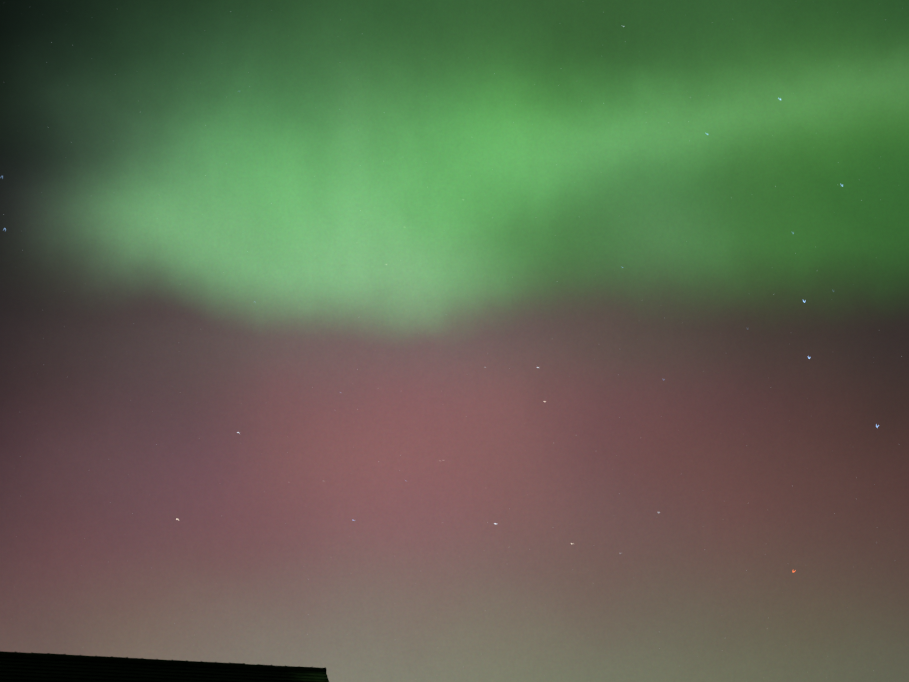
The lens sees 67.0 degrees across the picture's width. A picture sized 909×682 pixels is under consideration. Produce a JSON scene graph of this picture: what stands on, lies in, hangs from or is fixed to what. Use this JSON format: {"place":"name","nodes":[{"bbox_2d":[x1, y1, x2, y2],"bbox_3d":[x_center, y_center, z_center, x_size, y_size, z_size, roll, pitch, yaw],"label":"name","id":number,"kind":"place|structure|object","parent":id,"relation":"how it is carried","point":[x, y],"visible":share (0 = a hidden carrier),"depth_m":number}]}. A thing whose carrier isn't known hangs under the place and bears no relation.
{"place":"outdoors","nodes":[
{"label":"outdoors","id":0,"kind":"place"},
{"bbox_2d":[0,656,328,681],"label":"roof tiles","id":1,"kind":"object","parent":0,"point":[22,669],"visible":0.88,"depth_m":21.01},
{"bbox_2d":[0,0,908,681],"label":"sky","id":2,"kind":"structure","parent":0,"point":[358,340]},
{"bbox_3d":[-10.716,13.188,19.272,13.000,7.580,8.000,11,-40,-16],"label":"house","id":3,"kind":"object","parent":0,"visible":0},
{"bbox_3d":[-10.785,11.216,20.814,13.540,2.790,8.815,11,-40,-16],"label":"roof","id":4,"kind":"object","parent":3,"relation":"on","visible":0},
{"bbox_2d":[0,651,325,671],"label":"ridge tiles","id":5,"kind":"object","parent":4,"relation":"on","point":[140,660],"visible":0.38,"depth_m":21.98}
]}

